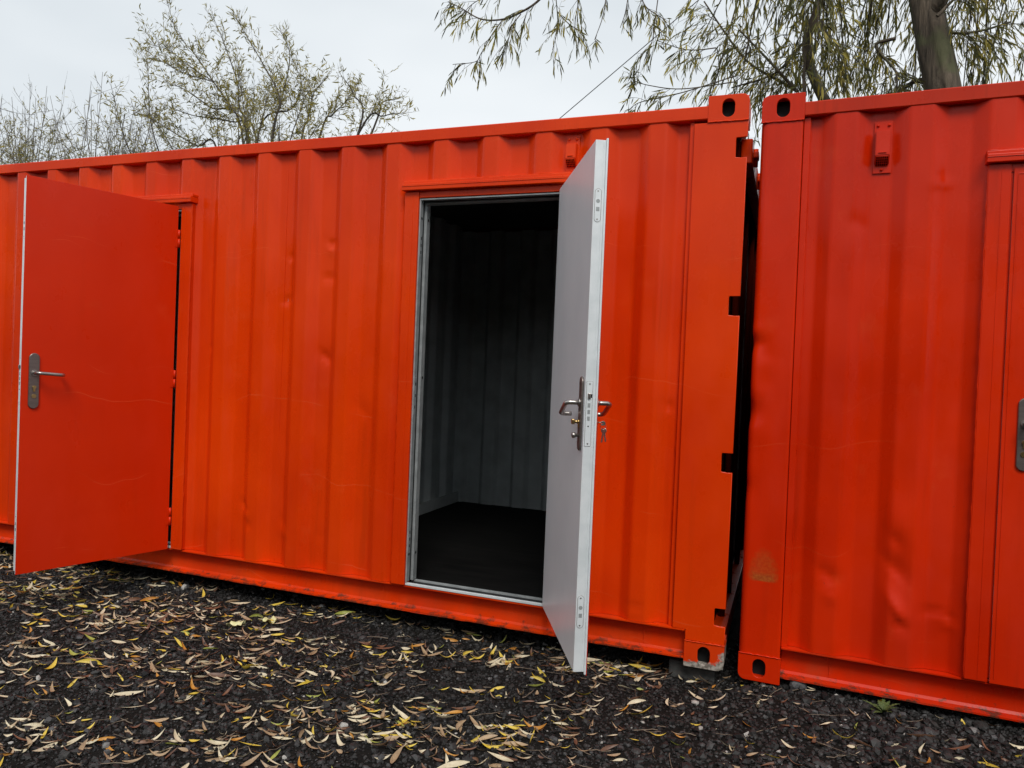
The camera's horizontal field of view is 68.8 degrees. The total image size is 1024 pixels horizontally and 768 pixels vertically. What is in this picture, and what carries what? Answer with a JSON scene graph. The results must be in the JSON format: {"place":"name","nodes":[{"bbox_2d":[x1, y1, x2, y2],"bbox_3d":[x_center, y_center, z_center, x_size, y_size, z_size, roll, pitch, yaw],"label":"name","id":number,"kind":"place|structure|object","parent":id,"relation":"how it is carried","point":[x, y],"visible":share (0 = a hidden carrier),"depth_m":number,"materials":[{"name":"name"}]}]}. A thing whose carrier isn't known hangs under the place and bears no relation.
{"place":"outdoors","nodes":[
{"label":"outdoors","id":0,"kind":"place"},
{"bbox_2d":[0,542,1023,767],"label":"gravel","id":1,"kind":"structure","parent":0,"point":[882,729],"depth_m":3.11,"materials":[{"name":"black gravel"}]},
{"bbox_2d":[11,718,30,720],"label":"fallen leaf","id":2,"kind":"object","parent":1,"relation":"on","point":[21,719],"visible":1,"depth_m":2.79,"materials":[{"name":"beige plant"}]},
{"bbox_2d":[21,737,31,748],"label":"fallen leaf","id":3,"kind":"object","parent":1,"relation":"on","point":[29,740],"visible":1,"depth_m":2.62,"materials":[{"name":"beige plant"}]},
{"bbox_2d":[33,742,57,750],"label":"fallen leaf","id":4,"kind":"object","parent":1,"relation":"on","point":[46,746],"visible":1,"depth_m":2.60,"materials":[{"name":"beige plant"}]},
{"bbox_2d":[61,734,84,746],"bbox_3d":[-1.553,1.262,2.646,0.015,0.009,0.082,35,33,27],"label":"fallen leaf","id":5,"kind":"object","parent":1,"relation":"on","point":[74,740],"visible":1,"depth_m":2.65,"materials":[{"name":"beige plant"}]},
{"bbox_2d":[69,649,80,654],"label":"fallen leaf","id":6,"kind":"object","parent":1,"relation":"on","point":[71,652],"visible":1,"depth_m":3.45,"materials":[{"name":"yellow plant"}]},
{"bbox_2d":[78,631,97,634],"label":"fallen leaf","id":7,"kind":"object","parent":1,"relation":"on","point":[86,633],"visible":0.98,"depth_m":3.69,"materials":[{"name":"brown plant"}]},
{"bbox_2d":[91,736,114,740],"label":"fallen leaf","id":8,"kind":"object","parent":1,"relation":"on","point":[103,738],"visible":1,"depth_m":2.67,"materials":[{"name":"orange plant"}]},
{"bbox_2d":[135,739,153,743],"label":"fallen leaf","id":9,"kind":"object","parent":1,"relation":"on","point":[145,741],"visible":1,"depth_m":2.68,"materials":[{"name":"brown plant"}]},
{"bbox_2d":[150,661,159,671],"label":"fallen leaf","id":10,"kind":"object","parent":1,"relation":"on","point":[153,667],"visible":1,"depth_m":3.32,"materials":[{"name":"brown plant"}]},
{"bbox_2d":[204,739,226,744],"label":"fallen leaf","id":11,"kind":"object","parent":1,"relation":"on","point":[215,742],"visible":1,"depth_m":2.68,"materials":[{"name":"beige plant"}]},
{"bbox_2d":[218,747,230,761],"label":"fallen leaf","id":12,"kind":"object","parent":1,"relation":"on","point":[223,760],"visible":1,"depth_m":2.59,"materials":[{"name":"beige plant"}]},
{"bbox_2d":[221,684,232,695],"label":"fallen leaf","id":13,"kind":"object","parent":1,"relation":"on","point":[227,690],"visible":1,"depth_m":3.12,"materials":[{"name":"brown plant"}]},
{"bbox_2d":[230,602,249,603],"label":"fallen leaf","id":14,"kind":"object","parent":1,"relation":"on","point":[240,602],"visible":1,"depth_m":4.22,"materials":[{"name":"beige plant"}]},
{"bbox_2d":[231,706,248,712],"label":"fallen leaf","id":15,"kind":"object","parent":1,"relation":"on","point":[242,709],"visible":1,"depth_m":2.96,"materials":[{"name":"beige plant"}]},
{"bbox_2d":[262,729,285,735],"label":"fallen leaf","id":16,"kind":"object","parent":1,"relation":"on","point":[269,733],"visible":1,"depth_m":2.76,"materials":[{"name":"brown plant"}]},
{"bbox_2d":[299,729,304,742],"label":"fallen leaf","id":17,"kind":"object","parent":1,"relation":"on","point":[301,732],"visible":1,"depth_m":2.76,"materials":[{"name":"brown plant"}]},
{"bbox_2d":[339,722,347,726],"bbox_3d":[-0.638,1.300,2.840,0.036,0.026,0.029,2,1,-14],"label":"stone","id":18,"kind":"object","parent":1,"relation":"on","point":[343,724],"visible":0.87,"depth_m":2.84,"materials":[{"name":"white stone"}]},
{"bbox_2d":[358,737,371,742],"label":"fallen leaf","id":19,"kind":"object","parent":1,"relation":"on","point":[367,739],"visible":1,"depth_m":2.73,"materials":[{"name":"beige plant"}]},
{"bbox_2d":[372,677,391,685],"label":"fallen leaf","id":20,"kind":"object","parent":1,"relation":"on","point":[380,684],"visible":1,"depth_m":3.23,"materials":[{"name":"beige plant"}]},
{"bbox_2d":[445,710,461,713],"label":"fallen leaf","id":21,"kind":"object","parent":1,"relation":"on","point":[455,711],"visible":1,"depth_m":3.00,"materials":[{"name":"orange plant"}]},
{"bbox_2d":[463,689,484,692],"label":"fallen leaf","id":22,"kind":"object","parent":1,"relation":"on","point":[476,690],"visible":1,"depth_m":3.19,"materials":[{"name":"beige plant"}]},
{"bbox_2d":[482,743,503,747],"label":"fallen leaf","id":23,"kind":"object","parent":1,"relation":"on","point":[495,746],"visible":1,"depth_m":2.74,"materials":[{"name":"yellow plant"}]},
{"bbox_2d":[490,686,503,691],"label":"fallen leaf","id":24,"kind":"object","parent":1,"relation":"on","point":[498,688],"visible":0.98,"depth_m":3.24,"materials":[{"name":"yellow plant"}]},
{"bbox_2d":[0,548,1023,767],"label":"leaf litter","id":25,"kind":"object","parent":1,"relation":"on","point":[456,763],"visible":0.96,"depth_m":3.35,"materials":[{"name":"beige plant"}]},
{"bbox_2d":[86,622,108,624],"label":"fallen leaf","id":26,"kind":"object","parent":25,"relation":"on","point":[98,623],"visible":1,"depth_m":3.84,"materials":[{"name":"beige plant"}]},
{"bbox_2d":[503,741,527,745],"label":"fallen leaf","id":27,"kind":"object","parent":1,"relation":"on","point":[514,743],"visible":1,"depth_m":2.75,"materials":[{"name":"beige plant"}]},
{"bbox_2d":[523,719,546,729],"bbox_3d":[0.087,1.317,2.890,0.098,0.033,0.017,3,1,22],"label":"fallen leaf","id":28,"kind":"object","parent":1,"relation":"on","point":[538,727],"visible":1,"depth_m":2.89,"materials":[{"name":"orange plant"}]},
{"bbox_2d":[600,744,618,750],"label":"fallen leaf","id":29,"kind":"object","parent":1,"relation":"on","point":[607,747],"visible":1,"depth_m":2.76,"materials":[{"name":"brown plant"}]},
{"bbox_2d":[629,664,649,668],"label":"fallen leaf","id":30,"kind":"object","parent":1,"relation":"on","point":[637,665],"visible":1,"depth_m":3.56,"materials":[{"name":"yellow plant"}]},
{"bbox_2d":[639,661,662,666],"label":"fallen leaf","id":31,"kind":"object","parent":1,"relation":"on","point":[651,665],"visible":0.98,"depth_m":3.60,"materials":[{"name":"brown plant"}]},
{"bbox_2d":[668,657,716,681],"bbox_3d":[0.858,1.340,3.536,0.210,0.099,0.160,3,1,20],"label":"paving block","id":32,"kind":"object","parent":1,"relation":"on","point":[676,666],"depth_m":3.47,"materials":[{"name":"concrete"}]},
{"bbox_2d":[0,93,759,674],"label":"shipping container","id":33,"kind":"object","parent":32,"relation":"on","point":[408,371],"visible":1,"depth_m":4.06,"materials":[{"name":"red metal"}]},
{"bbox_2d":[13,175,179,574],"bbox_3d":[-2.231,-0.036,4.107,0.119,2.036,0.814,3,1,39],"label":"door","id":34,"kind":"structure","parent":33,"relation":"in","point":[97,376],"depth_m":4.08,"materials":[{"name":"red paint"}]},
{"bbox_2d":[542,137,611,674],"bbox_3d":[0.255,0.082,3.222,0.192,2.036,0.813,2,1,-6],"label":"door","id":35,"kind":"structure","parent":33,"relation":"in","point":[574,414],"depth_m":2.98,"materials":[{"name":"white paint"}]},
{"bbox_2d":[598,421,606,442],"bbox_3d":[0.347,0.185,2.885,0.037,0.085,0.011,2,1,3],"label":"key ring","id":36,"kind":"object","parent":35,"relation":"hanging from","point":[604,431],"visible":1,"depth_m":2.88,"materials":[{"name":"silver metal"}]},
{"bbox_2d":[714,222,749,618],"bbox_3d":[1.344,0.058,4.511,0.025,2.205,2.125,3,1,20],"label":"cargo door","id":37,"kind":"structure","parent":33,"relation":"in","point":[730,298],"depth_m":4.88,"materials":[{"name":"red paint"}]},
{"bbox_2d":[739,685,750,694],"bbox_3d":[1.027,1.346,3.293,0.043,0.034,0.071,3,1,42],"label":"stone","id":38,"kind":"object","parent":1,"relation":"on","point":[745,688],"visible":0.97,"depth_m":3.27,"materials":[{"name":"grey stone"}]},
{"bbox_2d":[789,681,806,690],"bbox_3d":[1.251,1.318,3.274,0.079,0.046,0.052,2,1,3],"label":"stone","id":39,"kind":"object","parent":1,"relation":"on","point":[793,685],"visible":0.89,"depth_m":3.25,"materials":[{"name":"grey stone"}]},
{"bbox_2d":[850,738,873,747],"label":"fallen leaf","id":40,"kind":"object","parent":1,"relation":"on","point":[859,741],"visible":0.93,"depth_m":2.77,"materials":[{"name":"brown plant"}]},
{"bbox_2d":[863,698,896,714],"bbox_3d":[1.517,1.330,3.067,0.148,0.061,0.113,2,1,-19],"label":"weed","id":41,"kind":"object","parent":1,"relation":"on","point":[883,707],"visible":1,"depth_m":3.08,"materials":[{"name":"green plant"}]},
{"bbox_2d":[908,734,934,736],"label":"fallen leaf","id":42,"kind":"object","parent":1,"relation":"on","point":[919,735],"visible":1,"depth_m":2.85,"materials":[{"name":"brown plant"}]},
{"bbox_2d":[949,744,970,749],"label":"fallen leaf","id":43,"kind":"object","parent":1,"relation":"on","point":[963,747],"visible":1,"depth_m":2.78,"materials":[{"name":"brown plant"}]},
{"bbox_2d":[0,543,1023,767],"bbox_3d":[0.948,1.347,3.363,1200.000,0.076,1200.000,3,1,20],"label":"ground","id":44,"kind":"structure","parent":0,"point":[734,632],"depth_m":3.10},
{"bbox_2d":[1,658,20,665],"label":"fallen leaf","id":45,"kind":"object","parent":44,"relation":"on","point":[5,663],"visible":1,"depth_m":3.29,"materials":[{"name":"beige plant"}]},
{"bbox_2d":[14,720,43,730],"bbox_3d":[-1.760,1.249,2.724,0.099,0.031,0.022,-3,6,-23],"label":"fallen leaf","id":46,"kind":"object","parent":44,"relation":"on","point":[36,726],"visible":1,"depth_m":2.73,"materials":[{"name":"beige plant"}]},
{"bbox_2d":[21,653,40,657],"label":"fallen leaf","id":47,"kind":"object","parent":44,"relation":"on","point":[32,656],"visible":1,"depth_m":3.39,"materials":[{"name":"beige plant"}]},
{"bbox_2d":[25,723,43,726],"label":"fallen leaf","id":48,"kind":"object","parent":44,"relation":"on","point":[34,724],"visible":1,"depth_m":2.76,"materials":[{"name":"beige plant"}]},
{"bbox_2d":[0,97,74,164],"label":"bare shrub","id":49,"kind":"object","parent":44,"relation":"on","point":[11,141],"visible":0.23,"depth_m":13.79,"materials":[{"name":"grey plant"}]},
{"bbox_2d":[43,639,54,645],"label":"fallen leaf","id":50,"kind":"object","parent":44,"relation":"on","point":[50,643],"visible":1,"depth_m":3.57,"materials":[{"name":"beige plant"}]},
{"bbox_2d":[45,658,56,668],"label":"fallen leaf","id":51,"kind":"object","parent":44,"relation":"on","point":[53,664],"visible":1,"depth_m":3.31,"materials":[{"name":"yellow plant"}]},
{"bbox_2d":[50,681,58,692],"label":"fallen leaf","id":52,"kind":"object","parent":44,"relation":"on","point":[52,689],"visible":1,"depth_m":3.05,"materials":[{"name":"beige plant"}]},
{"bbox_2d":[0,80,141,163],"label":"bare shrub","id":53,"kind":"object","parent":44,"relation":"on","point":[32,145],"visible":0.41,"depth_m":12.96,"materials":[{"name":"grey plant"}]},
{"bbox_2d":[77,739,87,754],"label":"fallen leaf","id":54,"kind":"object","parent":44,"relation":"on","point":[82,745],"visible":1,"depth_m":2.61,"materials":[{"name":"beige plant"}]},
{"bbox_2d":[76,658,101,664],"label":"fallen leaf","id":55,"kind":"object","parent":44,"relation":"on","point":[87,660],"visible":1,"depth_m":3.34,"materials":[{"name":"yellow plant"}]},
{"bbox_2d":[26,72,168,158],"bbox_3d":[-7.131,-2.253,12.778,2.260,6.239,2.267,2,1,-24],"label":"bare shrub","id":56,"kind":"object","parent":44,"relation":"on","point":[101,147],"visible":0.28,"depth_m":12.69,"materials":[{"name":"grey plant"}]},
{"bbox_2d":[113,691,141,695],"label":"fallen leaf","id":57,"kind":"object","parent":44,"relation":"on","point":[126,693],"visible":1,"depth_m":3.05,"materials":[{"name":"beige plant"}]},
{"bbox_2d":[124,597,141,602],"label":"fallen leaf","id":58,"kind":"object","parent":44,"relation":"on","point":[134,598],"visible":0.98,"depth_m":4.21,"materials":[{"name":"brown plant"}]},
{"bbox_2d":[125,655,146,661],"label":"fallen leaf","id":59,"kind":"object","parent":44,"relation":"on","point":[130,660],"visible":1,"depth_m":3.42,"materials":[{"name":"brown plant"}]},
{"bbox_2d":[83,95,206,155],"bbox_3d":[-6.286,-2.140,12.834,2.573,6.080,2.044,3,1,40],"label":"bare shrub","id":60,"kind":"object","parent":44,"relation":"on","point":[135,143],"visible":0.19,"depth_m":12.49,"materials":[{"name":"grey plant"}]},
{"bbox_2d":[146,718,168,721],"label":"fallen leaf","id":61,"kind":"object","parent":44,"relation":"on","point":[159,720],"visible":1,"depth_m":2.84,"materials":[{"name":"beige plant"}]},
{"bbox_2d":[149,749,169,755],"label":"fallen leaf","id":62,"kind":"object","parent":44,"relation":"on","point":[161,754],"visible":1,"depth_m":2.61,"materials":[{"name":"beige plant"}]},
{"bbox_2d":[174,729,185,741],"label":"fallen leaf","id":63,"kind":"object","parent":44,"relation":"on","point":[176,737],"visible":1,"depth_m":2.71,"materials":[{"name":"beige plant"}]},
{"bbox_2d":[185,655,194,664],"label":"fallen leaf","id":64,"kind":"object","parent":44,"relation":"on","point":[187,661],"visible":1,"depth_m":3.40,"materials":[{"name":"beige plant"}]},
{"bbox_2d":[182,679,204,681],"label":"fallen leaf","id":65,"kind":"object","parent":44,"relation":"on","point":[194,680],"visible":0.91,"depth_m":3.22,"materials":[{"name":"brown plant"}]},
{"bbox_2d":[191,678,199,689],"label":"fallen leaf","id":66,"kind":"object","parent":44,"relation":"on","point":[193,687],"visible":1,"depth_m":3.14,"materials":[{"name":"orange plant"}]},
{"bbox_2d":[203,738,230,752],"bbox_3d":[-1.036,1.282,2.639,0.101,0.032,0.022,-10,-20,-35],"label":"fallen leaf","id":67,"kind":"object","parent":44,"relation":"on","point":[220,749],"visible":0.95,"depth_m":2.64,"materials":[{"name":"beige plant"}]},
{"bbox_2d":[207,673,231,676],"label":"fallen leaf","id":68,"kind":"object","parent":44,"relation":"on","point":[217,674],"visible":1,"depth_m":3.27,"materials":[{"name":"beige plant"}]},
{"bbox_2d":[226,620,244,626],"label":"torn leaf","id":69,"kind":"object","parent":44,"relation":"on","point":[233,624],"visible":1,"depth_m":3.89,"materials":[{"name":"yellow plant"}]},
{"bbox_2d":[94,0,418,154],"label":"willow tree","id":70,"kind":"object","parent":44,"relation":"on","point":[274,95],"visible":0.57,"depth_m":12.64,"materials":[{"name":"green plant"}]},
{"bbox_2d":[262,616,276,623],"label":"torn leaf","id":71,"kind":"object","parent":44,"relation":"on","point":[273,618],"visible":1,"depth_m":3.96,"materials":[{"name":"yellow plant"}]},
{"bbox_2d":[263,752,279,764],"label":"fallen leaf","id":72,"kind":"object","parent":44,"relation":"on","point":[267,757],"visible":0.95,"depth_m":2.59,"materials":[{"name":"beige plant"}]},
{"bbox_2d":[273,736,291,739],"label":"fallen leaf","id":73,"kind":"object","parent":44,"relation":"on","point":[280,737],"visible":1,"depth_m":2.73,"materials":[{"name":"beige plant"}]},
{"bbox_2d":[305,737,318,748],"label":"fallen leaf","id":74,"kind":"object","parent":44,"relation":"on","point":[308,744],"visible":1,"depth_m":2.69,"materials":[{"name":"beige plant"}]},
{"bbox_2d":[325,731,344,734],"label":"fallen leaf","id":75,"kind":"object","parent":44,"relation":"on","point":[339,732],"visible":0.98,"depth_m":2.77,"materials":[{"name":"brown plant"}]},
{"bbox_2d":[336,732,344,745],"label":"fallen leaf","id":76,"kind":"object","parent":44,"relation":"on","point":[339,743],"visible":1,"depth_m":2.73,"materials":[{"name":"beige plant"}]},
{"bbox_2d":[335,611,353,613],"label":"fallen leaf","id":77,"kind":"object","parent":44,"relation":"on","point":[343,612],"visible":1,"depth_m":4.09,"materials":[{"name":"green plant"}]},
{"bbox_2d":[348,718,366,721],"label":"fallen leaf","id":78,"kind":"object","parent":44,"relation":"on","point":[353,720],"visible":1,"depth_m":2.89,"materials":[{"name":"beige plant"}]},
{"bbox_2d":[355,699,370,707],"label":"fallen leaf","id":79,"kind":"object","parent":44,"relation":"on","point":[365,702],"visible":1,"depth_m":3.02,"materials":[{"name":"brown plant"}]},
{"bbox_2d":[366,736,391,745],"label":"fallen leaf","id":80,"kind":"object","parent":44,"relation":"on","point":[380,744],"visible":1,"depth_m":2.70,"materials":[{"name":"brown plant"}]},
{"bbox_2d":[372,730,394,734],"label":"fallen leaf","id":81,"kind":"object","parent":44,"relation":"on","point":[387,732],"visible":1,"depth_m":2.80,"materials":[{"name":"beige plant"}]},
{"bbox_2d":[380,734,407,736],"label":"fallen leaf","id":82,"kind":"object","parent":44,"relation":"on","point":[386,735],"visible":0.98,"depth_m":2.78,"materials":[{"name":"yellow plant"}]},
{"bbox_2d":[390,746,402,763],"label":"fallen leaf","id":83,"kind":"object","parent":44,"relation":"on","point":[395,755],"visible":1,"depth_m":2.64,"materials":[{"name":"brown plant"}]},
{"bbox_2d":[396,708,409,719],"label":"fallen leaf","id":84,"kind":"object","parent":44,"relation":"on","point":[403,715],"visible":1,"depth_m":2.92,"materials":[{"name":"beige plant"}]},
{"bbox_2d":[422,651,442,655],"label":"fallen leaf","id":85,"kind":"object","parent":44,"relation":"on","point":[437,653],"visible":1,"depth_m":3.61,"materials":[{"name":"beige plant"}]},
{"bbox_2d":[436,714,457,717],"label":"fallen leaf","id":86,"kind":"object","parent":44,"relation":"on","point":[446,716],"visible":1,"depth_m":2.94,"materials":[{"name":"plant"}]},
{"bbox_2d":[456,720,465,729],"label":"fallen leaf","id":87,"kind":"object","parent":44,"relation":"on","point":[459,724],"visible":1,"depth_m":2.89,"materials":[{"name":"brown plant"}]},
{"bbox_2d":[452,706,474,709],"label":"fallen leaf","id":88,"kind":"object","parent":44,"relation":"on","point":[467,708],"visible":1,"depth_m":3.04,"materials":[{"name":"brown plant"}]},
{"bbox_2d":[469,715,483,729],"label":"fallen leaf","id":89,"kind":"object","parent":44,"relation":"on","point":[474,721],"visible":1,"depth_m":2.93,"materials":[{"name":"beige plant"}]},
{"bbox_2d":[475,734,497,741],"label":"fallen leaf","id":90,"kind":"object","parent":44,"relation":"on","point":[487,736],"visible":1,"depth_m":2.79,"materials":[{"name":"beige plant"}]},
{"bbox_2d":[487,751,513,761],"bbox_3d":[-0.038,1.322,2.652,0.103,0.018,0.021,12,21,23],"label":"fallen leaf","id":91,"kind":"object","parent":44,"relation":"on","point":[501,757],"visible":1,"depth_m":2.66,"materials":[{"name":"beige plant"}]},
{"bbox_2d":[504,724,519,728],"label":"fallen leaf","id":92,"kind":"object","parent":44,"relation":"on","point":[512,727],"visible":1,"depth_m":2.88,"materials":[{"name":"yellow plant"}]},
{"bbox_2d":[531,676,544,681],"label":"fallen leaf","id":93,"kind":"object","parent":44,"relation":"on","point":[539,678],"visible":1,"depth_m":3.35,"materials":[{"name":"yellow plant"}]},
{"bbox_2d":[587,658,600,660],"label":"fallen leaf","id":94,"kind":"object","parent":44,"relation":"on","point":[591,659],"visible":0.58,"depth_m":3.61,"materials":[{"name":"beige plant"}]},
{"bbox_2d":[627,699,645,704],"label":"fallen leaf","id":95,"kind":"object","parent":44,"relation":"on","point":[634,701],"visible":1,"depth_m":3.17,"materials":[{"name":"beige plant"}]},
{"bbox_2d":[434,0,1023,147],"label":"willow tree","id":96,"kind":"object","parent":44,"relation":"on","point":[933,32],"visible":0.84,"depth_m":6.83,"materials":[{"name":"green plant"}]},
{"bbox_2d":[738,80,1023,722],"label":"shipping container","id":97,"kind":"object","parent":44,"relation":"on","point":[883,553],"visible":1,"depth_m":3.13,"materials":[{"name":"red metal"}]},
{"bbox_2d":[989,167,1023,688],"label":"door","id":98,"kind":"structure","parent":97,"relation":"in","point":[1007,632],"depth_m":2.93,"materials":[{"name":"red paint"}]},
{"bbox_2d":[973,720,988,729],"bbox_3d":[1.869,1.360,2.970,0.056,0.031,0.059,3,1,9],"label":"stone","id":99,"kind":"object","parent":44,"relation":"on","point":[981,724],"visible":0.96,"depth_m":2.96,"materials":[{"name":"grey stone"}]},
{"bbox_2d":[1010,743,1023,748],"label":"fallen leaf","id":100,"kind":"object","parent":44,"relation":"on","point":[1019,747],"visible":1,"depth_m":2.82,"materials":[{"name":"beige plant"}]},
{"bbox_2d":[0,0,1023,172],"label":"sky","id":101,"kind":"structure","parent":0,"point":[48,44],"materials":[{"name":"white"}]},
{"bbox_2d":[560,0,697,117],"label":"overhead wire","id":102,"kind":"object","parent":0,"point":[622,64],"visible":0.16,"depth_m":8.57,"materials":[{"name":"grey metal"}]}
]}

